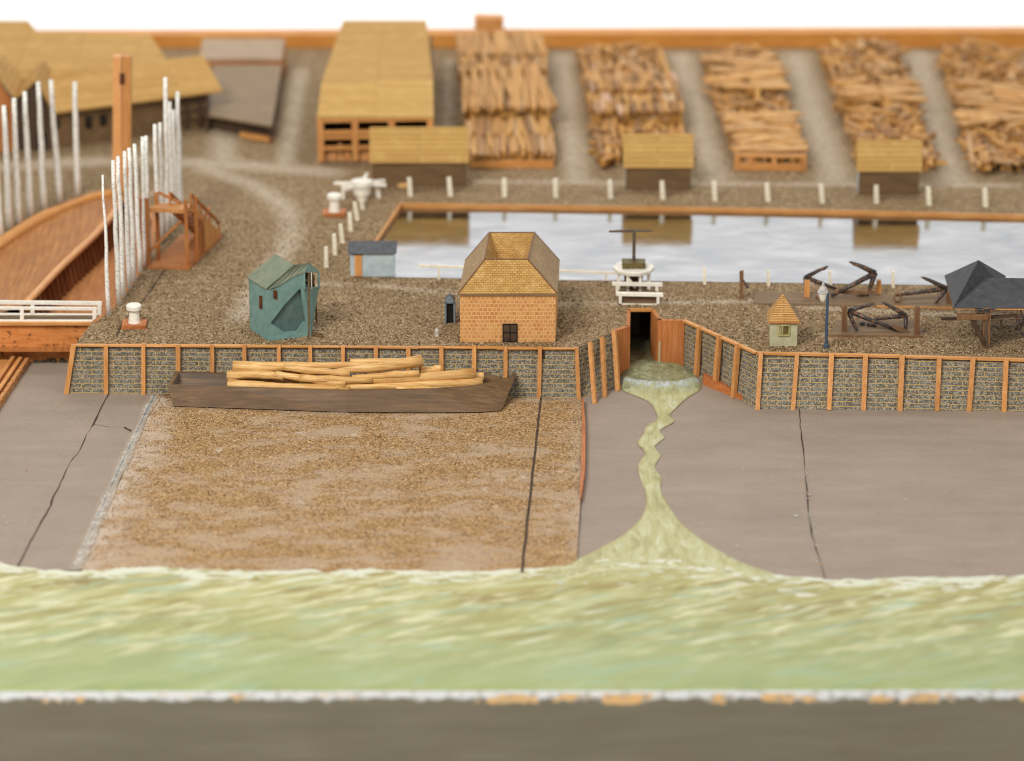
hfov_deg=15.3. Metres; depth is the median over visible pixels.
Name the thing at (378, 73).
timber shed
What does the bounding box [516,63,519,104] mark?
timber baulk
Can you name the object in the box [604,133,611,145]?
timber baulk
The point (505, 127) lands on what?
timber baulk
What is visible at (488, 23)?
timber block
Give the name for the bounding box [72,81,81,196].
white pole
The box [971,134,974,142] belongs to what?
timber baulk
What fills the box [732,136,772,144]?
timber baulk
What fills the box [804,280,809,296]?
anchor post
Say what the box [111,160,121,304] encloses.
white pole
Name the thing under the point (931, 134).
timber baulk
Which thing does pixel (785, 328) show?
window
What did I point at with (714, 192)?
white peg
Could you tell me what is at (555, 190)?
white peg
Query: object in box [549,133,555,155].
timber baulk
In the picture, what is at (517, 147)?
timber baulk
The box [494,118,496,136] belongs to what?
timber baulk
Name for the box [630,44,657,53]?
timber baulk
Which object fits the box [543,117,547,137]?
timber baulk
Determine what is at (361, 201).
white peg
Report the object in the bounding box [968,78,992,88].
timber baulk
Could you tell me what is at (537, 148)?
timber baulk
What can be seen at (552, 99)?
timber baulk
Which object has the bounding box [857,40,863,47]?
timber baulk
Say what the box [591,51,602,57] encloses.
timber baulk
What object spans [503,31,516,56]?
timber baulk
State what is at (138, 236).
white pole
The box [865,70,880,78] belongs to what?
timber baulk
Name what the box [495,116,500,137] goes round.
timber baulk
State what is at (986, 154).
timber baulk
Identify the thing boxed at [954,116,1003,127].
timber baulk
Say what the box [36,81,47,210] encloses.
white pole
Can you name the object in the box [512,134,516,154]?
timber baulk
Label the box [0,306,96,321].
gate fence
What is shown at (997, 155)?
timber baulk
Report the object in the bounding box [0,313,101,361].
dock gate
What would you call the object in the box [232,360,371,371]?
pale log
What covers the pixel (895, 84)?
timber baulk
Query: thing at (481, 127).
timber baulk
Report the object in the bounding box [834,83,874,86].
timber baulk
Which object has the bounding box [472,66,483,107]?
timber baulk
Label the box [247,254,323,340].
crane house
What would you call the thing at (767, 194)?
white peg
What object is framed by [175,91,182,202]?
white pole
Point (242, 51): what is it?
pale shed
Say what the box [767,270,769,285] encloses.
white peg
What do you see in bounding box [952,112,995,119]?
timber baulk
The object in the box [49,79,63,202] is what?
white pole
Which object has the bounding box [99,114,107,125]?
window
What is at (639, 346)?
tunnel water
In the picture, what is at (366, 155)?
stacked plank
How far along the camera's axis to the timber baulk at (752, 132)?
456.83 m
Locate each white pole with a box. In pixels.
[0,184,3,235]
[2,105,12,229]
[12,98,21,224]
[23,91,34,216]
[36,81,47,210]
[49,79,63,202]
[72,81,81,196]
[102,175,110,316]
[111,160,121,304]
[116,156,125,297]
[123,151,131,289]
[127,148,136,282]
[133,143,142,272]
[141,136,146,265]
[144,136,151,258]
[153,124,160,245]
[158,122,165,241]
[163,77,170,235]
[168,101,175,227]
[172,110,178,222]
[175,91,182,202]
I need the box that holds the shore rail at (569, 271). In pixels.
[418,264,616,280]
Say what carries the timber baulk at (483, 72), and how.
on the stacked timber
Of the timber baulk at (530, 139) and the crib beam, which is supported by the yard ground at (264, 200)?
the crib beam
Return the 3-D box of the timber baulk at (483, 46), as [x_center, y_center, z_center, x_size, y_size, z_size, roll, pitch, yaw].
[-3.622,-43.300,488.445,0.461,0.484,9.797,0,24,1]
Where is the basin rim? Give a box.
[351,203,1023,285]
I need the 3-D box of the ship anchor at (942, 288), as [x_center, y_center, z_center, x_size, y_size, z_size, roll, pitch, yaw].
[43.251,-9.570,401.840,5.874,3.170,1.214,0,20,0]
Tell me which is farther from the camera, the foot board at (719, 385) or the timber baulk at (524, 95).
the timber baulk at (524, 95)
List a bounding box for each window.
[84,115,92,128]
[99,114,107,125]
[778,324,789,335]
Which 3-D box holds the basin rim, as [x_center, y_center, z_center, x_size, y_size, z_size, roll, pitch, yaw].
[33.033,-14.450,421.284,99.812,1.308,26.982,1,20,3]
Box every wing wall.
[579,330,620,403]
[682,319,756,407]
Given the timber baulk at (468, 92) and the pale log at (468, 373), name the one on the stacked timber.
the timber baulk at (468, 92)
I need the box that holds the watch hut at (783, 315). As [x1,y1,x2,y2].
[767,294,799,345]
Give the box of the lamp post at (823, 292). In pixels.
[817,282,828,347]
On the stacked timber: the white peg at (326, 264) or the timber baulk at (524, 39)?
the timber baulk at (524, 39)
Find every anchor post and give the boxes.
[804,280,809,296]
[841,304,846,330]
[876,279,881,293]
[914,305,919,334]
[946,291,950,303]
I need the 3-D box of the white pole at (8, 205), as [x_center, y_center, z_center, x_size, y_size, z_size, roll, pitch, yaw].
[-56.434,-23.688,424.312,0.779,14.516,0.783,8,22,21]
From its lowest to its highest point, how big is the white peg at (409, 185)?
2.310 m
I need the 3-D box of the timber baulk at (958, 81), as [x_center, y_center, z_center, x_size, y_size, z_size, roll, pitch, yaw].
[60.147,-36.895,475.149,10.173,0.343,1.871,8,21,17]
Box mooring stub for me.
[435,328,438,336]
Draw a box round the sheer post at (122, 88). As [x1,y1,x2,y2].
[113,54,131,192]
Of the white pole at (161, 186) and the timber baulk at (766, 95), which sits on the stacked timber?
the timber baulk at (766, 95)
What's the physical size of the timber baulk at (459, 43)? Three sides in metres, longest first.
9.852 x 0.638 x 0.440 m
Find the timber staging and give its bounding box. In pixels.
[145,191,222,269]
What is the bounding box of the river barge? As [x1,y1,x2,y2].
[168,371,515,411]
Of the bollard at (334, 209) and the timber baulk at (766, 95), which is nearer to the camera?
the bollard at (334, 209)
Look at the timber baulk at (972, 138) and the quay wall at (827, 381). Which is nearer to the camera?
the quay wall at (827, 381)
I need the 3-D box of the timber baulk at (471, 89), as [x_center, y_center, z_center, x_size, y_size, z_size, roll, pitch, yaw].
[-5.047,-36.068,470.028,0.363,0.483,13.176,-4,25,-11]
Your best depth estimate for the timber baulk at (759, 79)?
477.29 m
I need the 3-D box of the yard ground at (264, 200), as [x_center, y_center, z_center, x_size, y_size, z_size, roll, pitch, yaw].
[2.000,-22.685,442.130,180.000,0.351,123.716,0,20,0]
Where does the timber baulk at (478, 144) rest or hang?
on the stacked timber
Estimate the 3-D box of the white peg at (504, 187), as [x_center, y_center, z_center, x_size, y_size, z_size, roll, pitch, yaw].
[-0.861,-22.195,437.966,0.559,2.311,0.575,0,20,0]
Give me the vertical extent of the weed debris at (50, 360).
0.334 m
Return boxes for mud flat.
[0,358,1023,579]
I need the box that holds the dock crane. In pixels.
[941,260,1023,348]
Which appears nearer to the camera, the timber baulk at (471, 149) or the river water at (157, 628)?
the river water at (157, 628)
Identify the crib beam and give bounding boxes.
[470,159,553,167]
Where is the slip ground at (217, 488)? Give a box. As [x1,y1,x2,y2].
[82,393,585,575]
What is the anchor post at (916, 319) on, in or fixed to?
on the plank platform at (866, 331)
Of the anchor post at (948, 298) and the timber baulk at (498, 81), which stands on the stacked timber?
the timber baulk at (498, 81)
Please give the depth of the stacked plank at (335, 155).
451.64 m
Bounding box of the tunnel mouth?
[613,308,684,373]
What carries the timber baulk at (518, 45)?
on the stacked timber
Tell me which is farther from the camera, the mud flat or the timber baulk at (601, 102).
the timber baulk at (601, 102)
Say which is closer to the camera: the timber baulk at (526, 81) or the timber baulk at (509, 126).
the timber baulk at (509, 126)
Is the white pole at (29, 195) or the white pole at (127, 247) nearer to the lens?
the white pole at (127, 247)
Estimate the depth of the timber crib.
447.65 m
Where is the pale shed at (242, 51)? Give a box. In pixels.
[199,39,286,78]
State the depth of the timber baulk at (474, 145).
451.31 m
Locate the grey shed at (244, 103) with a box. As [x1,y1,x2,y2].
[206,65,281,142]
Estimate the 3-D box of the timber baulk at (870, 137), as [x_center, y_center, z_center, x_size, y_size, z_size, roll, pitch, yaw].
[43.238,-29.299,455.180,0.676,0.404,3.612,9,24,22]
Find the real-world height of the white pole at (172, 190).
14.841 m
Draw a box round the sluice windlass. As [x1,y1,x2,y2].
[609,229,654,290]
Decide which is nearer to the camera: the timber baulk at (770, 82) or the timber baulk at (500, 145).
the timber baulk at (500, 145)
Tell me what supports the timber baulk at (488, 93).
on the stacked timber
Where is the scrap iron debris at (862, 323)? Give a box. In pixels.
[816,294,876,326]
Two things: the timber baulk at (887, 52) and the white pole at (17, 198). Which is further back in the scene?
the timber baulk at (887, 52)
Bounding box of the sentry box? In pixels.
[445,293,454,323]
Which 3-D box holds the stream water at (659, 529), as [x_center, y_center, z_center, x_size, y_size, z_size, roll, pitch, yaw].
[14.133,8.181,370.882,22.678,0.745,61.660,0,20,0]
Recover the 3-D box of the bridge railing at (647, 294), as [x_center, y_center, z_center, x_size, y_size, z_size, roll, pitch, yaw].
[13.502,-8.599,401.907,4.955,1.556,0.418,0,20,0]
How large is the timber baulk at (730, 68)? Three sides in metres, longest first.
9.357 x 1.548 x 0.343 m
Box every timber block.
[397,183,406,187]
[474,13,503,32]
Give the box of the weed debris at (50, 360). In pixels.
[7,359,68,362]
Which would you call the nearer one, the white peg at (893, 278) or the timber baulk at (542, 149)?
the white peg at (893, 278)
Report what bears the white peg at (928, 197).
on the yard ground at (264, 200)
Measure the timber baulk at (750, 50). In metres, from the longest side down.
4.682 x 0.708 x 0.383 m
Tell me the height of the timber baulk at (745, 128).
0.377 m
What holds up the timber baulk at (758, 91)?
on the stacked timber
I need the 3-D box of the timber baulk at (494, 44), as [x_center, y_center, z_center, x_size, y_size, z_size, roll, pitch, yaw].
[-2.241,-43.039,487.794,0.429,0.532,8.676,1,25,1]
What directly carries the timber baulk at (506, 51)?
on the stacked timber
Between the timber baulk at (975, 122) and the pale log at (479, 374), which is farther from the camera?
the timber baulk at (975, 122)
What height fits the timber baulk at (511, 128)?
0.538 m
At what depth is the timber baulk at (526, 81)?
471.14 m
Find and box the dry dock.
[0,189,155,351]
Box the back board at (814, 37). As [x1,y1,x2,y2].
[36,26,1023,47]
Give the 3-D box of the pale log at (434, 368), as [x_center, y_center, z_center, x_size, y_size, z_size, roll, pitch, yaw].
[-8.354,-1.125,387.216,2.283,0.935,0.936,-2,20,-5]
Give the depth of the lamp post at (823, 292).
387.50 m
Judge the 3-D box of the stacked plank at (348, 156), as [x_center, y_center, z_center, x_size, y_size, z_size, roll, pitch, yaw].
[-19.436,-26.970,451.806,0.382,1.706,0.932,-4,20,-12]
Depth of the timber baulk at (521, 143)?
451.90 m
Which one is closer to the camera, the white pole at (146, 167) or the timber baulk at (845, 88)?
the white pole at (146, 167)
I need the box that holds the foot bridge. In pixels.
[617,291,659,303]
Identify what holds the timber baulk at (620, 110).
on the stacked timber
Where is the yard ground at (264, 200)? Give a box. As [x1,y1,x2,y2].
[0,48,1023,357]
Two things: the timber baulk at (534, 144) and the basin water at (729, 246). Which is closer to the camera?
the basin water at (729, 246)
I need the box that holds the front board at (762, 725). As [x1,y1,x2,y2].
[0,690,1023,760]
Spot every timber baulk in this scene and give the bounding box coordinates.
[455,31,469,57]
[456,29,461,56]
[460,70,479,102]
[462,67,473,112]
[462,69,465,114]
[464,30,467,53]
[466,120,470,138]
[467,30,470,55]
[469,136,474,158]
[470,33,473,55]
[470,117,472,136]
[471,68,477,113]
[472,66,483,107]
[472,137,476,156]
[473,116,475,135]
[474,30,477,55]
[476,132,479,158]
[477,29,480,55]
[477,117,480,132]
[479,67,485,110]
[480,116,483,135]
[480,136,482,158]
[482,30,490,56]
[482,31,485,54]
[482,138,487,158]
[483,67,487,112]
[483,116,487,136]
[484,118,491,137]
[485,136,489,159]
[486,34,494,57]
[486,68,491,114]
[487,132,493,153]
[488,118,495,136]
[490,63,502,110]
[490,68,494,112]
[492,137,496,158]
[493,34,495,52]
[493,64,516,102]
[494,30,501,55]
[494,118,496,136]
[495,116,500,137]
[495,137,498,158]
[496,64,499,94]
[498,29,508,55]
[498,31,503,55]
[498,135,501,154]
[499,117,505,134]
[500,64,503,104]
[502,120,507,135]
[502,135,505,156]
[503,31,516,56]
[504,67,516,109]
[505,135,510,157]
[508,118,510,138]
[509,31,512,58]
[509,117,513,135]
[510,68,513,105]
[510,136,513,156]
[512,67,519,112]
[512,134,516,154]
[513,118,516,134]
[514,30,529,57]
[514,33,516,53]
[515,32,521,56]
[515,137,518,153]
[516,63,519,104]
[517,117,520,133]
[517,134,525,153]
[520,29,529,55]
[520,69,528,108]
[521,118,525,137]
[522,115,528,136]
[522,138,525,158]
[523,114,532,132]
[523,133,531,154]
[524,30,529,48]
[524,68,528,111]
[526,66,533,112]
[528,31,533,57]
[528,115,535,135]
[529,65,542,110]
[529,133,532,153]
[530,30,547,55]
[530,63,555,111]
[530,67,551,110]
[531,63,535,111]
[532,36,540,53]
[532,116,539,132]
[532,133,536,157]
[535,133,540,153]
[537,67,557,108]
[538,120,540,132]
[539,32,545,58]
[540,115,543,132]
[540,136,545,154]
[541,133,548,155]
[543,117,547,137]
[544,116,554,140]
[547,134,549,157]
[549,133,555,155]
[590,82,593,92]
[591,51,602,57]
[599,100,603,112]
[604,92,610,103]
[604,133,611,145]
[606,62,637,71]
[616,103,622,116]
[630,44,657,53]
[634,122,639,133]
[640,46,645,53]
[670,72,677,83]
[700,52,735,62]
[701,69,784,83]
[704,56,783,66]
[706,65,790,73]
[710,67,783,78]
[710,81,744,88]
[711,93,718,102]
[712,61,769,72]
[712,78,745,82]
[715,111,802,115]
[716,83,791,89]
[718,60,780,67]
[721,116,757,122]
[721,120,765,127]
[724,127,804,139]
[725,125,763,132]
[728,142,789,151]
[729,115,761,122]
[730,48,760,53]
[730,133,801,140]
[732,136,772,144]
[732,145,807,153]
[744,53,776,59]
[747,78,784,82]
[749,80,787,83]
[755,88,760,104]
[758,119,796,125]
[761,114,796,121]
[763,92,768,98]
[763,124,801,133]
[768,139,806,144]
[773,124,801,129]
[832,87,924,97]
[833,77,870,84]
[833,102,850,107]
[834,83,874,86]
[834,104,852,114]
[840,56,867,62]
[840,86,879,90]
[841,95,880,102]
[856,123,875,131]
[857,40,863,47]
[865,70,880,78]
[866,130,878,139]
[872,60,889,68]
[875,115,896,119]
[875,126,897,139]
[876,80,922,88]
[879,77,915,83]
[880,87,914,93]
[880,94,929,102]
[881,49,892,57]
[887,133,902,138]
[911,110,922,119]
[927,132,936,137]
[946,88,984,97]
[949,106,1023,114]
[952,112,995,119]
[953,94,995,98]
[953,99,1023,112]
[954,78,1023,91]
[954,101,1023,106]
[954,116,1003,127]
[956,95,996,101]
[956,108,1023,120]
[958,139,976,154]
[961,35,970,47]
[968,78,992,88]
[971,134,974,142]
[977,82,1022,94]
[981,53,1010,57]
[983,151,990,170]
[987,64,993,69]
[991,91,1015,95]
[991,152,1004,159]
[993,85,1023,95]
[994,96,1023,100]
[997,113,1023,122]
[1002,120,1023,125]
[1015,61,1021,77]
[1015,123,1022,127]
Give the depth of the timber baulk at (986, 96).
470.68 m
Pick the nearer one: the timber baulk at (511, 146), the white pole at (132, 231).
the white pole at (132, 231)
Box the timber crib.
[734,153,806,170]
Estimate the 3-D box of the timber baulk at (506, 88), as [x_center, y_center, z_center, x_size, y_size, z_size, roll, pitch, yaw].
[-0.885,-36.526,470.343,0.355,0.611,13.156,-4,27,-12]
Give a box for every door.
[353,254,362,275]
[503,323,516,341]
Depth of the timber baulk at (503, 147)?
450.77 m
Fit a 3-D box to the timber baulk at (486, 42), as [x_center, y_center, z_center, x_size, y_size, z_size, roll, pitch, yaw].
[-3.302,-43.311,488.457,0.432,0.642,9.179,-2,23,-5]
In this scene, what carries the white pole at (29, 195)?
on the yard ground at (264, 200)
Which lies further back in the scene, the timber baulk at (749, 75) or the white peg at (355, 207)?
the timber baulk at (749, 75)
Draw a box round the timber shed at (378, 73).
[317,20,433,161]
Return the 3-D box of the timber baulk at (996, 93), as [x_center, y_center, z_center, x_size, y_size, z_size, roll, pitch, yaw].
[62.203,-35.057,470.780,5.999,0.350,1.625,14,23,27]
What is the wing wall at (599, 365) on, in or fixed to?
on the mud flat
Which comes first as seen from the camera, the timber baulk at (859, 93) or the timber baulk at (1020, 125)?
the timber baulk at (1020, 125)
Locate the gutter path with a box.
[67,391,161,569]
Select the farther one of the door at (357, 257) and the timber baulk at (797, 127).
the timber baulk at (797, 127)
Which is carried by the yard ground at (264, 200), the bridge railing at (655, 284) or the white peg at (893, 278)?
the white peg at (893, 278)
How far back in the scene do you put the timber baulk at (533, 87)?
468.57 m
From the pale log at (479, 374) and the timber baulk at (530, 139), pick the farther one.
the timber baulk at (530, 139)
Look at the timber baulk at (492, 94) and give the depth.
467.58 m
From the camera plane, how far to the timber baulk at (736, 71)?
480.44 m
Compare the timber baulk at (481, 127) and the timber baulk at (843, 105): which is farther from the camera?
the timber baulk at (843, 105)
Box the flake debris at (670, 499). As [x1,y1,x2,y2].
[3,407,1017,567]
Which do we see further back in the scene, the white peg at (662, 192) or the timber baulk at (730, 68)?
the timber baulk at (730, 68)
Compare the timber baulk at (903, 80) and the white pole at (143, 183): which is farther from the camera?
the timber baulk at (903, 80)
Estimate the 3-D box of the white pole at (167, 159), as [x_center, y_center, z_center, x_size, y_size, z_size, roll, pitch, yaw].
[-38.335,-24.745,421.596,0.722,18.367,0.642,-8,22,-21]
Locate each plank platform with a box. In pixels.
[753,292,951,308]
[831,320,922,337]
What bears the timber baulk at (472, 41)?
on the stacked timber
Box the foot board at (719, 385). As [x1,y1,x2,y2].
[702,372,742,400]
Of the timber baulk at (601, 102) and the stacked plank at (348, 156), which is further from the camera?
the timber baulk at (601, 102)
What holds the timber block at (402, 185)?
on the yard ground at (264, 200)
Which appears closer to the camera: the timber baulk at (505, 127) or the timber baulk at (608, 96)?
the timber baulk at (505, 127)
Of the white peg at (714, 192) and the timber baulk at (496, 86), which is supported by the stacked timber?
the timber baulk at (496, 86)
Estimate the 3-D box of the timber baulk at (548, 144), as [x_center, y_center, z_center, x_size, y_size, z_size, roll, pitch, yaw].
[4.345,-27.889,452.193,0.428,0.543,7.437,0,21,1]
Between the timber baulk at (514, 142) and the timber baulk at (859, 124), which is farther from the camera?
the timber baulk at (859, 124)
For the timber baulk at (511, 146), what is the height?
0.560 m
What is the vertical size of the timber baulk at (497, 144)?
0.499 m
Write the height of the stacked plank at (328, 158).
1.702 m
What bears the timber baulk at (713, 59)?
on the stacked timber
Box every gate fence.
[0,300,101,314]
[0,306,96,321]
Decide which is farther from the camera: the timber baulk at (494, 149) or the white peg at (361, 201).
the timber baulk at (494, 149)
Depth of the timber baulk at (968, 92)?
472.04 m
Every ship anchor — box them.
[803,266,835,289]
[830,261,877,296]
[847,303,898,331]
[874,301,909,332]
[893,276,947,303]
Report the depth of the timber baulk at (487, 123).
459.11 m
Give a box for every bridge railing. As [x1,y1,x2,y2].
[612,282,662,291]
[616,292,662,304]
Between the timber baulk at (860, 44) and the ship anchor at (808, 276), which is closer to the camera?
the ship anchor at (808, 276)
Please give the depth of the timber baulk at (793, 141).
452.72 m
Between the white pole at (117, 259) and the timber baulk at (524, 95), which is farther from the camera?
the timber baulk at (524, 95)
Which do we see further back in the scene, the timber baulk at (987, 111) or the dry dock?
the timber baulk at (987, 111)
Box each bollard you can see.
[121,302,146,328]
[323,192,345,216]
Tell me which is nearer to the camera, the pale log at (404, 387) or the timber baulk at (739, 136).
the pale log at (404, 387)
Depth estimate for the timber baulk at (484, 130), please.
458.68 m
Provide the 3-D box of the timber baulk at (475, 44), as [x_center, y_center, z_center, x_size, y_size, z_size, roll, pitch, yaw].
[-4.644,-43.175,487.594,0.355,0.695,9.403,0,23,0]
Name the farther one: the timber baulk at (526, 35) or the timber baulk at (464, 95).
the timber baulk at (526, 35)
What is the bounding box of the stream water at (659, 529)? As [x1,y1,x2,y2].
[548,359,779,586]
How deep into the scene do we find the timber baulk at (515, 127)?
459.63 m
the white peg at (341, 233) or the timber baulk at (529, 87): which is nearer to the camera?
the white peg at (341, 233)
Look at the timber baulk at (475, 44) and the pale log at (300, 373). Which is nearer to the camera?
the pale log at (300, 373)
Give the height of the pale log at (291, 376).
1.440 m
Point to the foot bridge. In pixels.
(638, 299)
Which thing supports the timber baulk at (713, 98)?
on the stacked timber
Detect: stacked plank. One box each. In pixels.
[326,150,330,160]
[330,150,333,160]
[334,150,337,160]
[338,143,341,160]
[343,150,346,160]
[347,150,350,160]
[360,149,362,160]
[363,149,367,160]
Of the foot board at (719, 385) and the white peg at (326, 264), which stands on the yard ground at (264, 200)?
the white peg at (326, 264)
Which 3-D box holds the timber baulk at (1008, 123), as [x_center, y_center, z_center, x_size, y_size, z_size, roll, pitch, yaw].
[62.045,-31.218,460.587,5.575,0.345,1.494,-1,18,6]
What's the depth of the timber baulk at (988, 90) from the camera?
473.33 m
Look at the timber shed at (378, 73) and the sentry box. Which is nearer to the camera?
the sentry box
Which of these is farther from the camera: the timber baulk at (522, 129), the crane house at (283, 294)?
the timber baulk at (522, 129)
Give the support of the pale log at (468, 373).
on the pale log at (445, 383)
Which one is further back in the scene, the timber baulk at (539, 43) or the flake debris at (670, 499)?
the timber baulk at (539, 43)
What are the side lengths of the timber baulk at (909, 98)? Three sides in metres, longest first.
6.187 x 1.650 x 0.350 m
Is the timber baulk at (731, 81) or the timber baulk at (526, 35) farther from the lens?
the timber baulk at (526, 35)
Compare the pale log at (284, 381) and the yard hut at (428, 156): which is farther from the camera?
the yard hut at (428, 156)
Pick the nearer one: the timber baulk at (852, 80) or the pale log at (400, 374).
the pale log at (400, 374)
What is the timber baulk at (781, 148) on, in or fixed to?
on the timber baulk at (741, 148)
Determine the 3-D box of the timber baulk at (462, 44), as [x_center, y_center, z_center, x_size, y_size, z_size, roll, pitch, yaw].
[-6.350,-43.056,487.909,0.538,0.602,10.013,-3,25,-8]
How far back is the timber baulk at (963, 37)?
495.17 m
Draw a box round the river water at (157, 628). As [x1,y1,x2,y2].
[0,557,1023,690]
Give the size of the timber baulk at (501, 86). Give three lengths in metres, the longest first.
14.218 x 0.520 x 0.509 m
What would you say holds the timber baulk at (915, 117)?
on the stacked timber
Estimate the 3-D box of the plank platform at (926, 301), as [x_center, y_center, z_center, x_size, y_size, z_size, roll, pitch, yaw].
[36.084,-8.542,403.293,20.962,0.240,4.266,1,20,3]
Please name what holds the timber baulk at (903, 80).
on the timber baulk at (895, 84)
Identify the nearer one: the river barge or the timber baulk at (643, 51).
the river barge
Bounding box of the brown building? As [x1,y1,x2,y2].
[0,21,221,151]
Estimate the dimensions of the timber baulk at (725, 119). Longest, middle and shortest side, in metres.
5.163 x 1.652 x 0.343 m
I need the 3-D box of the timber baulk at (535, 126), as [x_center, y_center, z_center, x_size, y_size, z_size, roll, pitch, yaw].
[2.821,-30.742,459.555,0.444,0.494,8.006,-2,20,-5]
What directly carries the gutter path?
on the slip ground at (217, 488)
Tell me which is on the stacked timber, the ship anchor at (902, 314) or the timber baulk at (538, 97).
the timber baulk at (538, 97)
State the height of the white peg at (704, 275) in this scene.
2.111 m
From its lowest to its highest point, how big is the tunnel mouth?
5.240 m
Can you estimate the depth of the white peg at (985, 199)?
434.10 m
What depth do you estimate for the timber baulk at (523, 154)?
448.92 m
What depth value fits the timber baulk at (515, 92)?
468.96 m
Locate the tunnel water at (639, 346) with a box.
[630,330,651,359]
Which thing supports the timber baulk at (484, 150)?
on the stacked timber
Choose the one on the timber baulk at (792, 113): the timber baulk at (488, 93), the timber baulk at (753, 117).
the timber baulk at (753, 117)
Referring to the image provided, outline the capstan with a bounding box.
[334,173,385,200]
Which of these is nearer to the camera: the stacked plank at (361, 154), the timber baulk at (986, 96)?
the stacked plank at (361, 154)
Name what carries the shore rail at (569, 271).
on the yard ground at (264, 200)
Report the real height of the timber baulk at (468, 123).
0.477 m
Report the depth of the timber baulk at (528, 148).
451.65 m
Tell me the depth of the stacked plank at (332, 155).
451.63 m
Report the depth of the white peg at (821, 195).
435.53 m
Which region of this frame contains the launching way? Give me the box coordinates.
[0,356,29,408]
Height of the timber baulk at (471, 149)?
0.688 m
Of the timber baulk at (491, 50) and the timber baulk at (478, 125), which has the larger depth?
the timber baulk at (491, 50)
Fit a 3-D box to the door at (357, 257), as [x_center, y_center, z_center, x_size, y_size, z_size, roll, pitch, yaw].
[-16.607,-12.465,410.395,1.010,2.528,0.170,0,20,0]
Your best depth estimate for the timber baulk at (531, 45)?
486.59 m
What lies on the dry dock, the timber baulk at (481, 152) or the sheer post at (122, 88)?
the sheer post at (122, 88)
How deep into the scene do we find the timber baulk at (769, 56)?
487.87 m
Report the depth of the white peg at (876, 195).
435.14 m
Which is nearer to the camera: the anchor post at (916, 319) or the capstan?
the anchor post at (916, 319)
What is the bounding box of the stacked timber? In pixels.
[456,36,1023,171]
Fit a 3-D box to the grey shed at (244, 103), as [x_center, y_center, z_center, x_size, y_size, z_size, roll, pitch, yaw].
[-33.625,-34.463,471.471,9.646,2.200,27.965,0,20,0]
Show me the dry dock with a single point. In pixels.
(56, 252)
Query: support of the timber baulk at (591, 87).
on the stacked timber
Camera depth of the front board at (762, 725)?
322.71 m
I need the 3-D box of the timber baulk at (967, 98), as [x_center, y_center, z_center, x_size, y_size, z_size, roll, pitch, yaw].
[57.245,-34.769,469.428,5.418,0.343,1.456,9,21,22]
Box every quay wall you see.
[64,343,580,398]
[755,351,1023,411]
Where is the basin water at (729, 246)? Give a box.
[360,208,1023,284]
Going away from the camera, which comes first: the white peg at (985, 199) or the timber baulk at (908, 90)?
the white peg at (985, 199)
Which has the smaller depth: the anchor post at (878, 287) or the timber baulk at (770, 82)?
the anchor post at (878, 287)
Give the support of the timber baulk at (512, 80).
on the stacked timber
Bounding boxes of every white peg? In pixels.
[324,246,328,267]
[332,233,336,254]
[339,223,344,242]
[348,212,352,231]
[353,202,358,220]
[359,192,364,209]
[407,177,412,195]
[447,177,452,196]
[502,178,506,196]
[553,178,557,197]
[608,179,612,198]
[660,180,664,198]
[703,266,705,284]
[712,181,716,200]
[764,182,770,201]
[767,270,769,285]
[819,184,824,202]
[828,270,831,284]
[874,185,878,203]
[891,270,894,287]
[926,186,931,205]
[982,188,987,206]
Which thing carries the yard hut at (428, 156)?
on the yard ground at (264, 200)
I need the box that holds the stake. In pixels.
[739,270,748,298]
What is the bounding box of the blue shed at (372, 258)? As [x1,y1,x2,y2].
[348,241,397,276]
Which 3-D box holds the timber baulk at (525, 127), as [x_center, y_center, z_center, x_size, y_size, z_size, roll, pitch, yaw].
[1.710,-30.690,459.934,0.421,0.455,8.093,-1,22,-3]
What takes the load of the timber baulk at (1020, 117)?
on the stacked timber
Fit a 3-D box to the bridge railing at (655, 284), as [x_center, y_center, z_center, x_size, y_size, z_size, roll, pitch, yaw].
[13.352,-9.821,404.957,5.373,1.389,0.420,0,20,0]
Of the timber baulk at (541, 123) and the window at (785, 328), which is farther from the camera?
the timber baulk at (541, 123)
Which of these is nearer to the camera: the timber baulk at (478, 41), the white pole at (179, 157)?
the white pole at (179, 157)
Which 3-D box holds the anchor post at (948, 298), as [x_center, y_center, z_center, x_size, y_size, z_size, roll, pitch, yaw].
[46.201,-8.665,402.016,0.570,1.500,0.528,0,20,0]
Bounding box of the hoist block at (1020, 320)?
[1016,310,1023,335]
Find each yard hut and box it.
[369,127,468,186]
[622,134,693,189]
[854,140,921,194]
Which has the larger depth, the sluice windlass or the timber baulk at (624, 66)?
the timber baulk at (624, 66)
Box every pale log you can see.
[227,371,284,380]
[227,379,349,389]
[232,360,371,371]
[244,379,299,382]
[275,371,345,387]
[283,363,349,376]
[285,371,321,374]
[299,374,371,382]
[322,355,422,374]
[336,377,482,389]
[346,368,474,383]
[350,358,400,362]
[352,370,418,378]
[396,384,475,388]
[419,365,440,372]
[474,372,483,380]
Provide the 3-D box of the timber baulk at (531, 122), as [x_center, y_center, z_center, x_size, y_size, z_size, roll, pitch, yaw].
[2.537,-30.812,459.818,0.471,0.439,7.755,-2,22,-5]
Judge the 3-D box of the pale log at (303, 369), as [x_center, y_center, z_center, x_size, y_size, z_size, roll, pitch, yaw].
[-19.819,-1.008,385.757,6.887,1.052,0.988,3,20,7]
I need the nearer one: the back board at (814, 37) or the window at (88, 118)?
the window at (88, 118)
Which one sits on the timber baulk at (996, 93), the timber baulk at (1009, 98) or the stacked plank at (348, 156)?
the timber baulk at (1009, 98)
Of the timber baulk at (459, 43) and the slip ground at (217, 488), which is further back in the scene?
the timber baulk at (459, 43)
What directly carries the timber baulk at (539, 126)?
on the stacked timber
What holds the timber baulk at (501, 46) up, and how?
on the stacked timber
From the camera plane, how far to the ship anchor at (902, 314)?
393.63 m
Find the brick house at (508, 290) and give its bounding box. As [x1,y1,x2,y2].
[458,232,559,341]

